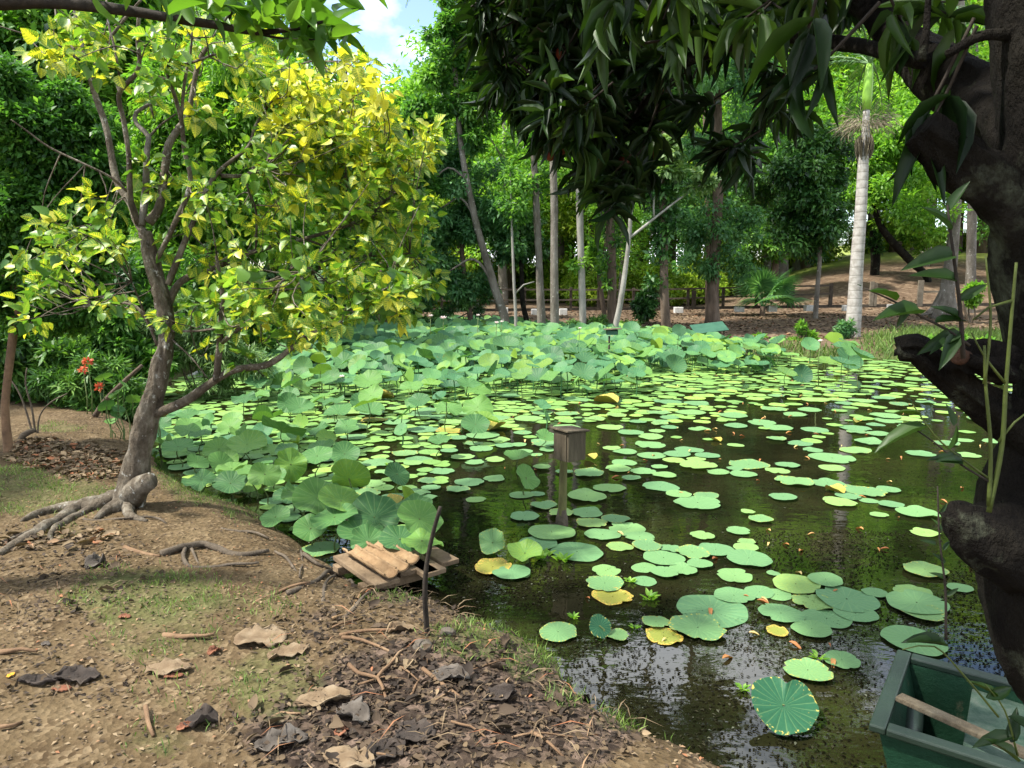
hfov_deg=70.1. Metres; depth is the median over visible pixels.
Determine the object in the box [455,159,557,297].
sunny wood tree
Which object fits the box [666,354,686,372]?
lotus plant
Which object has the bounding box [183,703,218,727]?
dead leaf
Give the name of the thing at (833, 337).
lotus plant
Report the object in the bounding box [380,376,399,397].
lotus plant
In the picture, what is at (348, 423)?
lotus plant
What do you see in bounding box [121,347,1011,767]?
pond water
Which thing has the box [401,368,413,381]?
lotus plant
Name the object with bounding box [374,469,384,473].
lily pad
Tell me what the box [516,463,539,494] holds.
lotus plant
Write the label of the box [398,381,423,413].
lotus plant
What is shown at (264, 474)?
lotus plant
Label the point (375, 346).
lotus plant
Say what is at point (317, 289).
bush
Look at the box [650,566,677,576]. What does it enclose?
lily pad
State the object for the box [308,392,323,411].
lotus plant
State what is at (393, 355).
lotus plant
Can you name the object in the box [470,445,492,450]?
lily pad
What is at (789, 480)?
lily pad
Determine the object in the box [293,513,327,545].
lotus plant
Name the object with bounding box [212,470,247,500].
lotus plant
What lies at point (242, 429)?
lotus plant
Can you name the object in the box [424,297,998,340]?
leaf litter
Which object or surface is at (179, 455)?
lily pad
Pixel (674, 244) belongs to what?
bright wood tree
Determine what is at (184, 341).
bush
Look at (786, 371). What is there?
lotus plant
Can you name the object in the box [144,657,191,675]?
dead leaf
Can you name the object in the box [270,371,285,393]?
lotus plant
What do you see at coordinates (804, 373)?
lotus plant
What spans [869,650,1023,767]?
green boat
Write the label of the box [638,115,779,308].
second brown tree
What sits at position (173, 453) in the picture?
lotus plant
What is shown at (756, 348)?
lotus plant
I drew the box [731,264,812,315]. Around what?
fan palm
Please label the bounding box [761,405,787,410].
lily pad
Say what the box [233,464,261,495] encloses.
lotus plant
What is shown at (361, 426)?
lily pad
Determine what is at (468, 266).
bush
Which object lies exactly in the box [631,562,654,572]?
lily pad
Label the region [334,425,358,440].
lotus plant
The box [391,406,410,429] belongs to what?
lotus plant
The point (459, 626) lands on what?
grass
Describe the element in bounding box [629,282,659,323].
bush
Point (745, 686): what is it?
water weed
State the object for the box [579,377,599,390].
lotus plant
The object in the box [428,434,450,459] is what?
lotus plant
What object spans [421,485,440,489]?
lily pad
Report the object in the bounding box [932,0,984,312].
feather palm
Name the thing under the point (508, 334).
lotus plant
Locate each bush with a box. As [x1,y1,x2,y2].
[126,242,296,357]
[135,291,278,399]
[218,264,376,333]
[370,289,493,322]
[428,274,446,307]
[434,247,478,305]
[466,253,498,301]
[483,255,534,294]
[524,253,586,302]
[524,260,543,292]
[559,269,606,306]
[573,257,618,298]
[603,258,675,303]
[605,259,651,302]
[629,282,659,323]
[644,263,701,305]
[681,272,728,303]
[688,243,742,295]
[745,254,771,273]
[788,234,848,270]
[840,217,892,253]
[882,221,918,250]
[913,230,946,251]
[961,279,986,323]
[962,228,966,250]
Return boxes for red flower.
[78,364,87,413]
[81,356,93,414]
[94,382,102,415]
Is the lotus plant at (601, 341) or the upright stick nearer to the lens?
the upright stick
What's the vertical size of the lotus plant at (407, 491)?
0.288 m
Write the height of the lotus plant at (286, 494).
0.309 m
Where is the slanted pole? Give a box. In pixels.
[92,364,143,417]
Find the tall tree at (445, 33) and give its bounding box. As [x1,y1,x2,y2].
[391,0,509,322]
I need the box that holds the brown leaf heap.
[0,436,126,550]
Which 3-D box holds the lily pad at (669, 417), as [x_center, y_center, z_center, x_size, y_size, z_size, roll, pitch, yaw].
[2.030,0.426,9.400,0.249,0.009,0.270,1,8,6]
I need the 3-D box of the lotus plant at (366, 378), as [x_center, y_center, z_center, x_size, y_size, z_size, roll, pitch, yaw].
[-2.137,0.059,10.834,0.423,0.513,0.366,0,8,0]
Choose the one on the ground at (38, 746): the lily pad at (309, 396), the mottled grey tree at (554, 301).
the mottled grey tree at (554, 301)
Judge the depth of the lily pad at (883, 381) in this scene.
12.86 m
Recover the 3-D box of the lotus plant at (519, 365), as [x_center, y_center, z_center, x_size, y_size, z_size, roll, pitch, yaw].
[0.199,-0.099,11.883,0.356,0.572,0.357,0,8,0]
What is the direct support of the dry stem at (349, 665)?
on the ground at (38, 746)
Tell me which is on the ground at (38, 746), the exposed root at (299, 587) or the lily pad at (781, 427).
the exposed root at (299, 587)
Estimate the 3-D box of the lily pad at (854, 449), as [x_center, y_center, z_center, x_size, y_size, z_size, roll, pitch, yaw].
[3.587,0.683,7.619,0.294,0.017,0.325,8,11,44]
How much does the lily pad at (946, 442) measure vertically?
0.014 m
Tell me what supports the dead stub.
on the ground at (38, 746)
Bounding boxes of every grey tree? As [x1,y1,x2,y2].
[497,59,561,323]
[550,161,558,334]
[877,1,988,318]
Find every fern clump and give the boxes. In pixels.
[565,313,640,326]
[832,317,858,338]
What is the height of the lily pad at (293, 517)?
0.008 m
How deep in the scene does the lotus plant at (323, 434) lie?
7.54 m
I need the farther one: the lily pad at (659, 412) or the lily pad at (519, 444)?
the lily pad at (659, 412)
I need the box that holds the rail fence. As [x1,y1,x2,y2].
[423,279,993,311]
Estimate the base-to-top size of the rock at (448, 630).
0.043 m
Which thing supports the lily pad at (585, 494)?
on the pond water
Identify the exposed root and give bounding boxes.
[83,515,166,523]
[159,541,269,555]
[181,547,258,567]
[190,547,198,562]
[220,527,268,538]
[274,550,300,575]
[286,569,353,595]
[299,549,302,577]
[302,552,332,569]
[321,574,336,601]
[342,591,374,617]
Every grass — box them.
[0,419,689,759]
[776,322,1001,359]
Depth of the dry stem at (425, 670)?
2.88 m
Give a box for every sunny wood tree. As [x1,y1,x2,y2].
[216,138,284,270]
[394,117,516,258]
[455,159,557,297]
[540,137,645,277]
[616,115,711,263]
[619,205,658,261]
[779,29,896,268]
[845,30,985,251]
[882,0,988,252]
[884,0,984,252]
[954,0,982,42]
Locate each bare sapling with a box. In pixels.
[12,381,31,428]
[25,368,35,428]
[37,393,66,432]
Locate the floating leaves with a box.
[163,354,1011,530]
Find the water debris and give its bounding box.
[286,466,1005,767]
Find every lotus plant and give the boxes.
[155,436,175,442]
[157,433,171,444]
[159,417,171,428]
[161,438,193,466]
[162,448,186,462]
[173,423,200,438]
[174,408,199,418]
[175,418,201,438]
[181,468,216,492]
[186,425,211,442]
[187,453,208,473]
[189,429,210,453]
[202,437,230,455]
[208,451,233,474]
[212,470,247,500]
[215,460,247,493]
[217,418,241,434]
[224,450,238,461]
[227,429,266,464]
[229,427,238,435]
[231,391,255,423]
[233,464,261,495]
[235,424,247,435]
[237,449,256,460]
[237,464,269,498]
[244,375,268,390]
[246,390,269,407]
[247,462,281,503]
[251,388,270,404]
[252,405,272,419]
[258,409,282,420]
[259,504,289,529]
[261,460,272,463]
[262,415,305,442]
[262,444,278,464]
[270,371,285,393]
[272,368,293,380]
[272,484,297,510]
[273,353,291,364]
[273,468,285,488]
[274,443,297,452]
[274,447,306,482]
[275,378,299,389]
[277,392,296,420]
[277,424,298,439]
[278,386,299,413]
[281,488,303,516]
[285,397,314,413]
[285,433,308,437]
[285,480,304,514]
[289,435,300,452]
[292,376,309,396]
[292,414,307,427]
[292,477,338,514]
[293,356,312,378]
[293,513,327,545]
[302,446,332,476]
[305,374,332,392]
[307,421,327,440]
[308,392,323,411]
[308,438,333,448]
[309,349,328,360]
[309,364,331,398]
[310,352,325,363]
[310,387,336,417]
[310,503,357,549]
[316,429,336,440]
[318,367,339,394]
[318,484,359,539]
[322,395,344,420]
[323,403,351,420]
[330,345,342,370]
[331,441,359,460]
[331,459,370,520]
[332,351,352,371]
[334,419,357,435]
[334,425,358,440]
[337,519,383,539]
[348,354,365,390]
[348,491,399,527]
[350,392,359,406]
[350,524,381,548]
[351,340,374,350]
[353,370,381,387]
[353,396,380,433]
[354,402,384,419]
[358,383,382,401]
[364,342,387,350]
[375,364,397,382]
[378,525,414,551]
[379,355,393,365]
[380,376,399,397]
[383,376,399,390]
[384,462,409,492]
[385,341,401,347]
[391,354,408,370]
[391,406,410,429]
[392,359,414,380]
[396,493,432,508]
[397,500,443,533]
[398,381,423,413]
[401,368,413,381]
[401,527,443,579]
[402,486,414,499]
[404,393,423,417]
[408,393,429,422]
[417,347,435,367]
[420,343,434,367]
[421,378,442,399]
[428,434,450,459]
[431,333,449,345]
[434,400,461,416]
[435,339,454,344]
[435,394,459,431]
[438,379,459,399]
[440,342,455,352]
[442,369,465,389]
[444,343,462,351]
[454,335,475,344]
[455,377,481,399]
[461,414,489,443]
[462,394,492,414]
[464,382,490,394]
[470,349,480,356]
[473,364,490,381]
[474,411,498,422]
[475,335,492,340]
[478,353,498,383]
[479,528,504,554]
[481,373,505,397]
[484,343,503,352]
[485,360,497,390]
[492,336,518,366]
[497,367,516,386]
[501,332,520,337]
[504,450,532,466]
[507,538,541,563]
[508,359,522,371]
[509,337,524,347]
[509,345,522,354]
[510,349,516,361]
[511,354,528,361]
[511,367,531,399]
[513,359,534,388]
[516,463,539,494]
[524,368,547,395]
[535,335,552,342]
[535,358,552,388]
[536,429,553,446]
[540,346,563,361]
[540,370,559,398]
[550,372,572,382]
[559,339,577,355]
[561,347,574,357]
[565,347,591,360]
[566,342,586,347]
[570,362,595,395]
[575,352,593,381]
[578,350,598,358]
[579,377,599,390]
[581,337,596,343]
[589,614,610,637]
[591,343,611,353]
[595,363,614,393]
[598,339,612,343]
[601,372,613,385]
[602,374,625,392]
[619,376,644,390]
[627,365,645,388]
[630,342,643,351]
[630,365,651,387]
[634,332,653,338]
[634,345,653,363]
[637,339,650,358]
[650,337,662,348]
[663,348,683,370]
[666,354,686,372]
[672,324,685,348]
[681,340,694,364]
[697,355,717,369]
[710,344,723,360]
[719,339,737,344]
[739,353,754,367]
[741,342,761,367]
[767,334,785,344]
[776,366,797,387]
[792,364,812,382]
[816,356,839,377]
[824,332,842,356]
[830,354,856,391]
[831,341,843,346]
[837,347,863,368]
[839,338,859,345]
[841,342,856,379]
[851,346,876,384]
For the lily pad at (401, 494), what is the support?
on the pond water
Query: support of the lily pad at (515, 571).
on the pond water
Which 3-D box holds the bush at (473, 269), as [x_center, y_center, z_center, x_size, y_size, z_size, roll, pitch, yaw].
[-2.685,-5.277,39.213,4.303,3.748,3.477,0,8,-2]
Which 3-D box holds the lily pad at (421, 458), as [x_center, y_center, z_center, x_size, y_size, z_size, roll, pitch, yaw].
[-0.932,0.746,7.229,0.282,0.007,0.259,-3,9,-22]
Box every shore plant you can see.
[752,330,771,338]
[786,319,820,340]
[927,333,995,348]
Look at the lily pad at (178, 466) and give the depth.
6.87 m
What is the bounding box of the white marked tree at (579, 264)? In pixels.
[564,188,595,324]
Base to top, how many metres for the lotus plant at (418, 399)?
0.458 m
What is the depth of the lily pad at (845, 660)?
3.40 m
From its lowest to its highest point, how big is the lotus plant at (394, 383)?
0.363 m
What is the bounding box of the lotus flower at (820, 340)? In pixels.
[817,339,821,385]
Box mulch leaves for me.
[0,516,650,767]
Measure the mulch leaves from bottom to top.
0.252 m
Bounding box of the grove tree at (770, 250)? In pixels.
[728,110,815,301]
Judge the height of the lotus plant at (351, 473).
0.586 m
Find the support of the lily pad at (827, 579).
on the pond water
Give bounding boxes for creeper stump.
[865,228,885,274]
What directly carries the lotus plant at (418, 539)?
on the pond water
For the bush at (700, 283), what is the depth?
35.28 m
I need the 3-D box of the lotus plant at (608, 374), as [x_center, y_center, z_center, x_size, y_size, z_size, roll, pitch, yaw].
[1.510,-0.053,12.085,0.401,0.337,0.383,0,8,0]
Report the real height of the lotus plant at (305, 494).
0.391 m
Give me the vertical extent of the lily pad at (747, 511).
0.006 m
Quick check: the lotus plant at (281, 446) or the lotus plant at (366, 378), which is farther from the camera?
the lotus plant at (366, 378)
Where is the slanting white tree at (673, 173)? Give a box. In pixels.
[613,133,721,326]
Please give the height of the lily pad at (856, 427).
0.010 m
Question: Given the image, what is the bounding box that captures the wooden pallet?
[333,546,458,590]
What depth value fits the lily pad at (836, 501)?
5.80 m
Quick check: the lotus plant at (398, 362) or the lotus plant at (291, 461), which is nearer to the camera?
the lotus plant at (291, 461)
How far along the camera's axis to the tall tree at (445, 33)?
21.75 m
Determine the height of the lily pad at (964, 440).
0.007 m
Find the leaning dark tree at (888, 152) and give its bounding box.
[839,102,961,281]
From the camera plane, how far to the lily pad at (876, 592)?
4.12 m
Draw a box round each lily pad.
[163,451,195,457]
[168,463,190,469]
[183,468,201,474]
[187,445,203,450]
[193,441,204,445]
[197,410,214,414]
[213,431,230,436]
[214,410,242,415]
[239,425,254,429]
[241,453,263,458]
[252,457,277,462]
[259,497,282,504]
[282,513,300,521]
[286,504,307,512]
[298,395,312,398]
[302,541,339,556]
[319,418,348,422]
[340,434,366,439]
[347,409,361,413]
[356,423,371,428]
[356,487,380,494]
[361,417,387,421]
[361,458,392,465]
[363,480,385,486]
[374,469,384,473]
[381,389,393,398]
[382,493,403,496]
[383,419,408,423]
[387,493,403,502]
[392,450,417,455]
[402,488,430,494]
[403,460,422,464]
[405,456,432,460]
[407,411,431,415]
[407,426,439,432]
[416,407,436,411]
[418,477,437,482]
[420,494,436,498]
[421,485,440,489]
[427,414,452,418]
[429,468,454,473]
[435,427,461,432]
[438,419,460,423]
[440,448,457,451]
[446,485,469,491]
[451,435,466,438]
[451,454,474,458]
[454,478,483,485]
[464,441,483,444]
[465,459,483,463]
[466,432,499,438]
[466,497,485,501]
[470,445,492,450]
[475,558,511,573]
[483,475,504,480]
[485,456,504,461]
[487,420,505,429]
[488,437,509,441]
[492,564,529,578]
[493,414,510,419]
[495,443,513,447]
[498,394,519,396]
[509,491,534,497]
[510,442,525,445]
[510,511,538,519]
[513,430,531,433]
[514,415,542,420]
[519,536,556,549]
[528,525,575,538]
[530,500,556,508]
[531,410,552,414]
[531,453,542,455]
[531,491,544,495]
[532,440,553,446]
[533,464,550,468]
[539,447,553,451]
[539,622,576,641]
[548,387,572,389]
[549,508,573,515]
[550,542,602,561]
[552,424,578,426]
[554,411,579,414]
[564,396,590,400]
[568,488,606,501]
[572,506,602,516]
[574,467,603,475]
[576,518,607,526]
[584,415,605,420]
[584,528,620,539]
[585,453,596,458]
[586,575,623,590]
[592,564,620,575]
[592,587,633,604]
[593,484,625,491]
[594,393,618,402]
[596,424,622,429]
[601,514,629,522]
[603,446,620,449]
[606,413,626,416]
[606,464,630,471]
[606,542,633,550]
[608,628,628,639]
[609,522,645,535]
[612,459,636,464]
[613,449,636,453]
[618,429,643,433]
[622,475,640,479]
[624,531,654,539]
[629,420,646,422]
[630,467,655,473]
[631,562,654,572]
[632,539,661,550]
[633,576,656,585]
[635,441,665,447]
[637,452,665,458]
[639,433,662,438]
[642,481,679,490]
[642,616,669,626]
[643,550,685,564]
[646,410,671,413]
[646,627,682,644]
[649,429,664,432]
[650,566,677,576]
[651,421,667,424]
[651,464,667,467]
[651,471,675,476]
[654,399,681,403]
[660,415,678,418]
[660,425,678,428]
[660,544,678,551]
[662,457,684,462]
[663,450,690,456]
[666,490,691,496]
[669,562,696,574]
[669,613,726,640]
[674,446,703,451]
[674,496,719,508]
[675,409,705,414]
[675,544,709,557]
[676,595,747,627]
[680,460,717,467]
[684,401,708,405]
[686,457,705,460]
[687,558,712,567]
[688,426,710,430]
[690,531,714,538]
[693,492,718,497]
[695,452,719,457]
[699,543,733,555]
[708,469,729,473]
[714,587,755,602]
[717,568,752,581]
[719,412,747,417]
[724,423,746,427]
[726,526,749,533]
[727,443,743,446]
[727,466,742,469]
[727,549,772,565]
[729,459,770,468]
[730,470,756,476]
[733,543,758,550]
[737,538,755,543]
[741,509,754,512]
[744,585,773,597]
[748,419,775,424]
[748,514,773,521]
[751,676,818,734]
[758,603,804,621]
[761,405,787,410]
[763,425,792,429]
[765,467,789,472]
[766,436,785,439]
[766,624,788,635]
[767,570,779,575]
[768,394,784,396]
[769,493,796,499]
[770,588,791,600]
[773,574,820,593]
[774,475,813,484]
[776,462,799,466]
[783,412,806,415]
[783,657,833,680]
[788,440,812,445]
[790,620,831,636]
[791,594,832,609]
[798,407,821,411]
[800,397,829,401]
[801,427,828,432]
[802,608,852,627]
[803,447,822,451]
[807,572,842,586]
[808,453,855,462]
[813,478,844,485]
[816,586,879,611]
[818,465,845,470]
[823,496,857,505]
[824,650,860,668]
[825,483,845,492]
[833,605,878,621]
[834,388,855,391]
[835,401,851,404]
[835,492,860,498]
[839,425,871,430]
[839,446,871,452]
[844,484,887,495]
[846,430,864,432]
[848,399,877,402]
[854,437,881,443]
[858,498,877,502]
[861,587,886,596]
[865,431,887,435]
[866,422,885,425]
[870,412,900,417]
[870,512,888,516]
[872,396,894,398]
[874,379,893,382]
[874,418,902,422]
[876,486,900,491]
[878,500,904,506]
[880,625,948,655]
[886,589,949,613]
[889,402,911,405]
[893,416,922,420]
[893,584,932,594]
[895,505,940,516]
[901,605,944,620]
[903,561,949,576]
[905,450,935,455]
[910,527,940,536]
[915,400,935,402]
[934,440,960,445]
[947,583,973,591]
[951,438,973,441]
[957,452,981,457]
[982,438,997,442]
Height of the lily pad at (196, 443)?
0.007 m
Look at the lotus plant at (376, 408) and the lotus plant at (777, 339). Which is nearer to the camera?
the lotus plant at (376, 408)
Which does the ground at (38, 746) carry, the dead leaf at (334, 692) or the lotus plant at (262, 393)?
the dead leaf at (334, 692)
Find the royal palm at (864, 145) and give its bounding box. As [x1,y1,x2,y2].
[783,5,976,336]
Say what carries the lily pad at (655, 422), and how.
on the pond water
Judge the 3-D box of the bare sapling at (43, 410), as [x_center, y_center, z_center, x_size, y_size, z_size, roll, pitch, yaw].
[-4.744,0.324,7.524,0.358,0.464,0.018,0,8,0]
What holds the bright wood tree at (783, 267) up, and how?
on the ground at (38, 746)
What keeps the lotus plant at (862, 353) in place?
on the pond water
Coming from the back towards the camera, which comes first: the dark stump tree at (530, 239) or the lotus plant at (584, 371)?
the dark stump tree at (530, 239)
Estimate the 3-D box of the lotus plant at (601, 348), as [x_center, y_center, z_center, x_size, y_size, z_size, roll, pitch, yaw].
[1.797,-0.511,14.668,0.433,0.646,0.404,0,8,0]
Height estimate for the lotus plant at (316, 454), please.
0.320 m
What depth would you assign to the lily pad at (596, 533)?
5.07 m
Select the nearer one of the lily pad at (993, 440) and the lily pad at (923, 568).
the lily pad at (923, 568)
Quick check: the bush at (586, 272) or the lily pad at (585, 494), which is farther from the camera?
the bush at (586, 272)
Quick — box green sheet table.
[690,321,728,335]
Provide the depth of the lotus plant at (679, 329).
15.10 m
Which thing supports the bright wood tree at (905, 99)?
on the ground at (38, 746)
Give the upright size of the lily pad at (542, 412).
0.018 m
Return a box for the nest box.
[550,425,589,526]
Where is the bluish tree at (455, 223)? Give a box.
[406,129,543,320]
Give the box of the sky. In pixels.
[189,0,966,265]
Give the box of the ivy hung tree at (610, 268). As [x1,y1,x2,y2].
[594,213,626,322]
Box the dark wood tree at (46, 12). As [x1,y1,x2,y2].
[0,0,219,244]
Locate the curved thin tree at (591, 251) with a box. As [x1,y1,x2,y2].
[584,227,619,316]
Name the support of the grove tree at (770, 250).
on the ground at (38, 746)
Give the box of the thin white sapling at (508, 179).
[493,161,536,326]
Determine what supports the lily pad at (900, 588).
on the pond water
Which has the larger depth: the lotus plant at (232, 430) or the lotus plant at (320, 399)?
the lotus plant at (320, 399)
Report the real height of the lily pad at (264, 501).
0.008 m
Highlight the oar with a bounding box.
[895,693,1023,758]
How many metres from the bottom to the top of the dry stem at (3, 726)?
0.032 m
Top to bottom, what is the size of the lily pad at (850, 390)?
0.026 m
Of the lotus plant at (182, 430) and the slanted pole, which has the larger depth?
the slanted pole
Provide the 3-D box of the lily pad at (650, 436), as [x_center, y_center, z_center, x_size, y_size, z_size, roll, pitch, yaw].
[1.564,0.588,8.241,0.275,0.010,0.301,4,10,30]
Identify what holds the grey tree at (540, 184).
on the ground at (38, 746)
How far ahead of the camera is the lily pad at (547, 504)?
5.75 m
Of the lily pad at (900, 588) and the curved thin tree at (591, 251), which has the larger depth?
the curved thin tree at (591, 251)
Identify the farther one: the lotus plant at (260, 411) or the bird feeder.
the bird feeder
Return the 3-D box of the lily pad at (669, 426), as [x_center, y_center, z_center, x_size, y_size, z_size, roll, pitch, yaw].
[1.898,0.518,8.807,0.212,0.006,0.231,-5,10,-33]
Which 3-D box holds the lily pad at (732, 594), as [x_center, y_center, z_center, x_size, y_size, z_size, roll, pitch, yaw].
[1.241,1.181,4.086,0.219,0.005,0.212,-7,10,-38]
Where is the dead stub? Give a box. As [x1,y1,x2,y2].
[17,428,36,439]
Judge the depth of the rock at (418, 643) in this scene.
3.11 m
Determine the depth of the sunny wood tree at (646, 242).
46.99 m
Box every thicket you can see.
[0,254,141,295]
[0,318,98,403]
[81,290,181,386]
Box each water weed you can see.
[534,548,555,559]
[551,552,573,562]
[567,612,579,618]
[623,577,636,582]
[629,623,641,628]
[639,588,659,599]
[735,682,749,691]
[808,649,829,659]
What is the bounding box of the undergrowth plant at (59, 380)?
[17,346,146,420]
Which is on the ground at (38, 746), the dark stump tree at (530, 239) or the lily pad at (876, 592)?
the dark stump tree at (530, 239)
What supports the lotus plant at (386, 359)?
on the pond water
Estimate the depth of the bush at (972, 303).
24.76 m
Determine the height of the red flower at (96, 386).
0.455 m
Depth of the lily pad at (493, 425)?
8.64 m
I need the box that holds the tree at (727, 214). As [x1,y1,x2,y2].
[700,194,762,247]
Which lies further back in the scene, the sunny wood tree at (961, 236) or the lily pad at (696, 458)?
the sunny wood tree at (961, 236)
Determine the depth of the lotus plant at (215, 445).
6.95 m
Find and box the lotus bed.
[157,313,819,445]
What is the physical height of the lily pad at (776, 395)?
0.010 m
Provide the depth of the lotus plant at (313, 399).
9.43 m
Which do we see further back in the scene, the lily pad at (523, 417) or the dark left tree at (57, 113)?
the lily pad at (523, 417)
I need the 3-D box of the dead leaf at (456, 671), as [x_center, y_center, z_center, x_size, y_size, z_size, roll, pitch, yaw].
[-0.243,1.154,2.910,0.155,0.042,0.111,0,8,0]
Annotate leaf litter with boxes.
[0,415,726,767]
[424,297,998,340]
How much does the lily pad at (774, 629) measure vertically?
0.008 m
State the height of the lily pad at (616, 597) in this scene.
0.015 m
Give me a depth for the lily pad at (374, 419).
9.23 m
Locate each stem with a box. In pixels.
[0,647,37,654]
[0,721,23,728]
[122,545,160,556]
[143,704,154,736]
[162,632,213,638]
[255,581,310,601]
[276,711,300,713]
[331,588,370,619]
[332,617,368,627]
[339,628,418,635]
[341,635,406,654]
[346,662,389,712]
[358,676,406,685]
[376,645,409,676]
[398,665,419,681]
[410,678,419,694]
[421,666,466,718]
[451,720,485,736]
[473,660,505,668]
[512,732,585,738]
[530,730,563,755]
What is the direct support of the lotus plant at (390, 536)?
on the pond water
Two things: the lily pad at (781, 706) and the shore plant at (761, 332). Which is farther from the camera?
the shore plant at (761, 332)
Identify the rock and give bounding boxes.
[412,638,432,650]
[440,627,455,635]
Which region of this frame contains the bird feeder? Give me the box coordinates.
[604,328,621,348]
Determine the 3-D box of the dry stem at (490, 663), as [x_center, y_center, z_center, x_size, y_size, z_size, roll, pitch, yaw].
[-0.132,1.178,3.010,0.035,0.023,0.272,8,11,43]
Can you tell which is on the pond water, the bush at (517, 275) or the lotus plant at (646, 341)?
the lotus plant at (646, 341)
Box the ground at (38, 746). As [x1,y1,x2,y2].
[0,242,999,767]
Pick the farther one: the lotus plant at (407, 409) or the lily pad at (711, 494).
the lotus plant at (407, 409)
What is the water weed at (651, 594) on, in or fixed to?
on the pond water
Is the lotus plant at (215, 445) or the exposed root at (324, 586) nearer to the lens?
the exposed root at (324, 586)
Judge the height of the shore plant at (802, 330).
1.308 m
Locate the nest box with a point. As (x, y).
(570, 443)
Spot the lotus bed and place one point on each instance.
(619, 356)
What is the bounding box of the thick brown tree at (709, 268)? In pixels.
[671,47,786,322]
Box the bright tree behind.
[0,0,183,254]
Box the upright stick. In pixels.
[422,506,441,635]
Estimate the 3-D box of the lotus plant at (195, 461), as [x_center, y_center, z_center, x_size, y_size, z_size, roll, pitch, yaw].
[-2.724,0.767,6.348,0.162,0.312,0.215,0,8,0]
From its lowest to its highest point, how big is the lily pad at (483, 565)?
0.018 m
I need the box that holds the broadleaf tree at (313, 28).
[0,0,387,77]
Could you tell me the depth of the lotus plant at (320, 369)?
10.82 m
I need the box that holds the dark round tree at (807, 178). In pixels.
[760,118,874,318]
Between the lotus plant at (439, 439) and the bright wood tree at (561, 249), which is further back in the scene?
the bright wood tree at (561, 249)
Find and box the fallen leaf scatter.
[504,361,980,666]
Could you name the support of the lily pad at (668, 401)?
on the pond water
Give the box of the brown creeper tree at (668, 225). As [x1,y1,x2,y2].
[623,37,706,327]
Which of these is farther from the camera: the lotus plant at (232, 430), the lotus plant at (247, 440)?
the lotus plant at (232, 430)
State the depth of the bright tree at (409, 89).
25.28 m
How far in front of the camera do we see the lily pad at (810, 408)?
10.03 m
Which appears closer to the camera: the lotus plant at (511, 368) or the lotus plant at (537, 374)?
the lotus plant at (537, 374)
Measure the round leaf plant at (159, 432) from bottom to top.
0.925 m
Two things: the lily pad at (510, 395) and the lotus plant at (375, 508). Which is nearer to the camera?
the lotus plant at (375, 508)
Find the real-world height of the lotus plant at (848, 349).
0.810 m
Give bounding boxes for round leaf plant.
[94,372,130,437]
[97,399,122,438]
[108,385,140,439]
[146,378,160,449]
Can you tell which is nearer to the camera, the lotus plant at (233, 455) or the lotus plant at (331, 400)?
the lotus plant at (233, 455)
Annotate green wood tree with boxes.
[193,0,345,92]
[195,1,378,267]
[961,203,989,247]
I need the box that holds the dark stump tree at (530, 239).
[494,211,559,320]
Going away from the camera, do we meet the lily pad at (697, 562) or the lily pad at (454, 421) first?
the lily pad at (697, 562)
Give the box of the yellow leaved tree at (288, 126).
[0,0,450,554]
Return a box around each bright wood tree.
[102,6,213,118]
[365,18,470,254]
[391,79,516,266]
[441,113,572,304]
[498,131,602,265]
[532,204,575,265]
[538,161,652,258]
[573,192,658,302]
[640,133,684,261]
[641,116,728,268]
[690,90,787,293]
[722,53,861,271]
[722,61,893,277]
[754,22,906,271]
[833,0,982,253]
[846,23,988,266]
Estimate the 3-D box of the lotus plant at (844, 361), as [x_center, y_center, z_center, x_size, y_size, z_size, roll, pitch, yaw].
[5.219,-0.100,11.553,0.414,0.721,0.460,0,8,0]
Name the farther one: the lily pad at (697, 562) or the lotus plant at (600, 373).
the lotus plant at (600, 373)
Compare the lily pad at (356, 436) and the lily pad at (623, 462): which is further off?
the lily pad at (356, 436)
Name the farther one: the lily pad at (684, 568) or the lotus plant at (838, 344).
the lotus plant at (838, 344)
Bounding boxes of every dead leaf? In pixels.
[17,673,58,685]
[41,641,50,645]
[51,684,71,691]
[52,665,100,684]
[84,553,105,568]
[117,613,130,617]
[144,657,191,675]
[164,672,183,677]
[176,721,189,730]
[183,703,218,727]
[207,645,220,654]
[233,623,287,647]
[254,723,308,751]
[267,642,309,660]
[295,684,350,707]
[321,745,375,767]
[333,725,348,736]
[336,696,369,723]
[365,735,405,763]
[388,621,414,632]
[395,717,435,741]
[432,663,469,680]
[481,682,516,700]
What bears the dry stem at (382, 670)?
on the ground at (38, 746)
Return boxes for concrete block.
[531,309,536,314]
[559,309,566,314]
[673,307,682,312]
[734,307,744,311]
[766,306,776,311]
[803,305,812,310]
[841,305,846,310]
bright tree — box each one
[116,27,334,275]
[316,63,454,271]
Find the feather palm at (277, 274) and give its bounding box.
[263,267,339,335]
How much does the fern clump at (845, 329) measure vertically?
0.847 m
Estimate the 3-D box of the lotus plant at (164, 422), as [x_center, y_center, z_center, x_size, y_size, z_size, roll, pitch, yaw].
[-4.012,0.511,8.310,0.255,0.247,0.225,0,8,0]
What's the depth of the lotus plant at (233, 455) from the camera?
6.72 m
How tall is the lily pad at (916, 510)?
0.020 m
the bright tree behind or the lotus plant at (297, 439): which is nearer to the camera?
the lotus plant at (297, 439)
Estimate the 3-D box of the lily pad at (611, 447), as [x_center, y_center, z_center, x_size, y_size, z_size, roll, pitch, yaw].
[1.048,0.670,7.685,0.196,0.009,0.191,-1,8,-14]
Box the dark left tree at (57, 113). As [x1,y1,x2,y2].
[0,49,136,452]
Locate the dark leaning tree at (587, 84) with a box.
[447,0,1023,761]
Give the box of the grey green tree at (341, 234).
[286,124,384,284]

